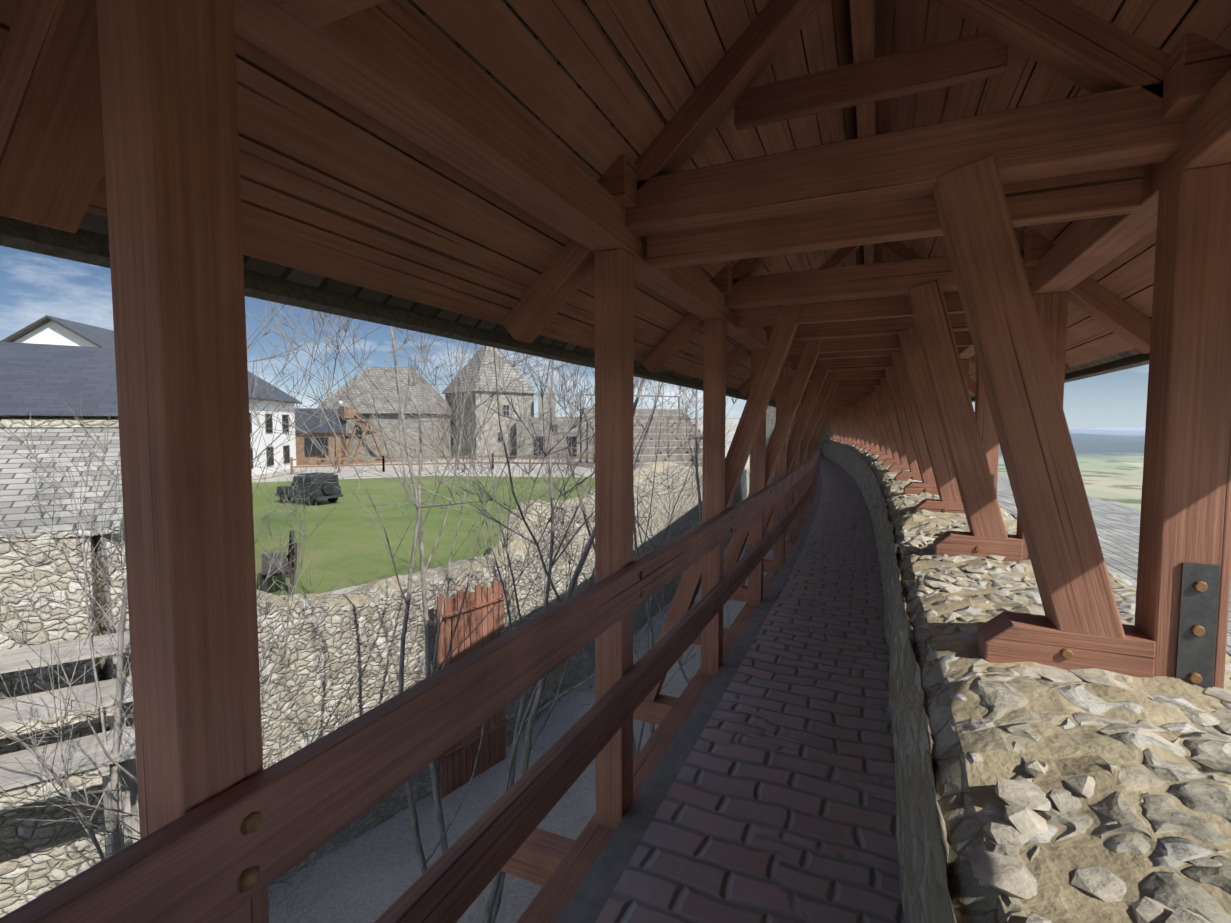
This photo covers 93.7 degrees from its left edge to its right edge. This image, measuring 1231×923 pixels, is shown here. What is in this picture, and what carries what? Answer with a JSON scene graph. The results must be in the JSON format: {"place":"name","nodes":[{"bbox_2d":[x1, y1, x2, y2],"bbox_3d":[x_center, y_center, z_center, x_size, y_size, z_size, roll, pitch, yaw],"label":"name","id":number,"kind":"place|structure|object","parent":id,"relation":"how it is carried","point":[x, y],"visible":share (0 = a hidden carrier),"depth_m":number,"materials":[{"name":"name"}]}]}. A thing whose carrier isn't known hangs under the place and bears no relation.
{"place":"outdoors","nodes":[
{"label":"outdoors","id":0,"kind":"place"},
{"bbox_2d":[0,535,106,917],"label":"house wall","id":1,"kind":"structure","parent":0,"point":[38,858],"depth_m":6.03,"materials":[{"name":"beige stone"}]},
{"bbox_2d":[0,342,123,542],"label":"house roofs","id":2,"kind":"structure","parent":1,"relation":"on","point":[40,382],"depth_m":8.11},
{"bbox_2d":[110,520,124,540],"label":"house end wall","id":3,"kind":"structure","parent":0,"point":[114,535],"depth_m":7.54,"materials":[{"name":"grey"}]},
{"bbox_2d":[261,530,297,593],"bbox_3d":[-6.178,1.859,10.610,0.560,0.927,1.700,-2,4,-31],"label":"chair","id":4,"kind":"object","parent":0,"point":[289,569],"visible":0.81,"depth_m":10.10,"materials":[{"name":"grey wood"}]},
{"bbox_2d":[0,444,819,922],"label":"wooden railing","id":5,"kind":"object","parent":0,"point":[304,802],"depth_m":1.21,"materials":[{"name":"brown wood"}]},
{"bbox_2d":[252,476,594,595],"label":"lawn","id":6,"kind":"structure","parent":0,"point":[345,532],"depth_m":16.91,"materials":[{"name":"green plant"}]},
{"bbox_2d":[275,472,342,505],"bbox_3d":[-11.853,1.018,22.322,2.574,1.156,1.122,2,4,27],"label":"parked car","id":7,"kind":"object","parent":6,"relation":"on","point":[331,493],"visible":0.92,"depth_m":21.76,"materials":[{"name":"grey paint"}]},
{"bbox_2d":[252,458,749,708],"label":"courtyard terrace ground","id":8,"kind":"structure","parent":0,"point":[347,472],"depth_m":38.06,"materials":[{"name":"stone"}]},
{"bbox_2d":[0,315,301,475],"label":"white building","id":9,"kind":"structure","parent":8,"relation":"on","point":[47,329],"depth_m":35.21,"materials":[{"name":"paint"}]},
{"bbox_2d":[294,408,346,464],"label":"building","id":10,"kind":"structure","parent":8,"relation":"on","point":[303,443],"depth_m":44.39,"materials":[{"name":"orange paint"}]},
{"bbox_2d":[333,399,342,467],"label":"lamp post","id":11,"kind":"object","parent":8,"relation":"on","point":[340,401],"visible":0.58,"depth_m":40.46,"materials":[{"name":"metal"}]},
{"bbox_2d":[339,406,388,464],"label":"wooden trebuchet","id":12,"kind":"object","parent":8,"relation":"on","point":[350,413],"visible":0.5,"depth_m":45.91,"materials":[{"name":"brown wood"}]},
{"bbox_2d":[317,367,451,462],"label":"stone hall","id":13,"kind":"structure","parent":8,"relation":"on","point":[388,414],"depth_m":47.99,"materials":[{"name":"limestone"},{"name":"stone shingle"}]},
{"bbox_2d":[290,454,594,472],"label":"courtyard fences","id":14,"kind":"object","parent":8,"relation":"on","point":[383,464],"visible":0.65,"depth_m":37.94,"materials":[{"name":"brown wood"}]},
{"bbox_2d":[450,426,454,455],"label":"range","id":15,"kind":"structure","parent":8,"relation":"on","point":[452,443],"depth_m":53.63,"materials":[{"name":"grey stone"}]},
{"bbox_2d":[441,345,536,459],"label":"gate tower","id":16,"kind":"structure","parent":8,"relation":"on","point":[492,442],"depth_m":52.23,"materials":[{"name":"beige stone"}]},
{"bbox_2d":[516,417,593,459],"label":"range","id":17,"kind":"structure","parent":8,"relation":"on","point":[560,422],"depth_m":51.33,"materials":[{"name":"beige stone"}]},
{"bbox_2d":[538,393,554,416],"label":"chimney","id":18,"kind":"object","parent":17,"relation":"on","point":[545,404],"visible":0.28,"depth_m":53.14,"materials":[{"name":"beige stone"}]},
{"bbox_2d":[580,394,702,468],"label":"stone building","id":19,"kind":"structure","parent":8,"relation":"on","point":[674,456],"depth_m":42.72,"materials":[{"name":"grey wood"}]},
{"bbox_2d":[688,418,749,466],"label":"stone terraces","id":20,"kind":"object","parent":8,"relation":"on","point":[731,429],"visible":0.04,"depth_m":45.93,"materials":[{"name":"concrete"}]},
{"bbox_2d":[0,246,1148,427],"label":"sky","id":21,"kind":"structure","parent":0,"point":[33,286],"materials":[{"name":"blue"}]},
{"bbox_2d":[0,216,1149,407],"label":"roof edge","id":22,"kind":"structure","parent":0,"point":[85,246],"depth_m":1.81,"materials":[{"name":"brown wood"}]},
{"bbox_2d":[556,472,821,922],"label":"walkway curb","id":23,"kind":"structure","parent":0,"point":[587,902],"depth_m":2.56,"materials":[{"name":"concrete"}]},
{"bbox_2d":[595,456,904,922],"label":"brick walkway","id":24,"kind":"structure","parent":23,"relation":"on","point":[778,804],"depth_m":2.57,"materials":[{"name":"brick"}]},
{"bbox_2d":[268,427,1144,922],"bbox_3d":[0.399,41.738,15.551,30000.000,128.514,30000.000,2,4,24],"label":"terrain","id":25,"kind":"structure","parent":0,"point":[374,875],"depth_m":8.99,"materials":[{"name":"grey"}]},
{"bbox_2d":[0,631,139,857],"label":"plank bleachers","id":26,"kind":"object","parent":25,"relation":"on","point":[11,766],"visible":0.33,"depth_m":5.20,"materials":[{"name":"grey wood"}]},
{"bbox_2d":[0,300,382,922],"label":"bare tree","id":27,"kind":"object","parent":25,"relation":"on","point":[113,810],"visible":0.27,"depth_m":5.05,"materials":[{"name":"grey plant"}]},
{"bbox_2d":[95,456,741,890],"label":"stone wall","id":28,"kind":"structure","parent":25,"relation":"on","point":[351,636],"depth_m":8.88,"materials":[{"name":"stone"}]},
{"bbox_2d":[437,579,508,797],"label":"plank gate","id":29,"kind":"structure","parent":25,"relation":"on","point":[457,764],"depth_m":9.82,"materials":[{"name":"brown wood"}]},
{"bbox_2d":[245,255,882,922],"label":"bare tree","id":30,"kind":"object","parent":25,"relation":"on","point":[493,903],"visible":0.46,"depth_m":5.72,"materials":[{"name":"grey plant"}]},
{"bbox_2d":[395,347,892,759],"bbox_3d":[1.131,0.508,8.043,6.000,10.360,6.581,2,4,24],"label":"bare tree","id":31,"kind":"object","parent":25,"relation":"on","point":[648,607],"visible":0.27,"depth_m":7.79,"materials":[{"name":"grey plant"}]},
{"bbox_2d":[634,418,739,454],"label":"curtain wall","id":32,"kind":"structure","parent":25,"relation":"on","point":[685,446],"depth_m":54.02,"materials":[{"name":"stone"}]},
{"bbox_2d":[823,440,1230,922],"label":"stone parapet wall","id":33,"kind":"structure","parent":25,"relation":"on","point":[951,802],"depth_m":1.31,"materials":[{"name":"beige stone"}]},
{"bbox_2d":[0,0,1230,922],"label":"timber frame","id":34,"kind":"object","parent":33,"relation":"on","point":[135,99],"visible":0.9,"depth_m":1.65,"materials":[{"name":"brown wood"}]},
{"bbox_2d":[0,0,1230,399],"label":"walk roof boards","id":35,"kind":"object","parent":34,"relation":"on","point":[302,214],"depth_m":1.78,"materials":[{"name":"brown wood"}]},
{"bbox_2d":[0,0,1198,403],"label":"roof shingles","id":36,"kind":"object","parent":35,"relation":"on","point":[94,222],"depth_m":1.79,"materials":[{"name":"brown wood"}]},
{"bbox_2d":[240,439,1207,892],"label":"bolts","id":37,"kind":"object","parent":34,"relation":"attached to","point":[250,825],"depth_m":1.53,"materials":[{"name":"brown metal"}]},
{"bbox_2d":[991,474,1220,687],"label":"post straps","id":38,"kind":"object","parent":34,"relation":"attached to","point":[1194,653],"depth_m":1.55,"materials":[{"name":"grey metal"}]},
{"bbox_2d":[858,451,1230,922],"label":"rocks","id":39,"kind":"object","parent":33,"relation":"on","point":[1022,824],"visible":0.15,"depth_m":1.12,"materials":[{"name":"beige stone"}]},
{"bbox_2d":[997,474,1230,653],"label":"roof","id":40,"kind":"structure","parent":25,"relation":"on","point":[1117,526],"depth_m":8.54,"materials":[{"name":"wood"}]},
{"bbox_2d":[766,406,835,535],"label":"tower","id":41,"kind":"structure","parent":0,"point":[771,418],"depth_m":32.07,"materials":[{"name":"stone"}]}
]}

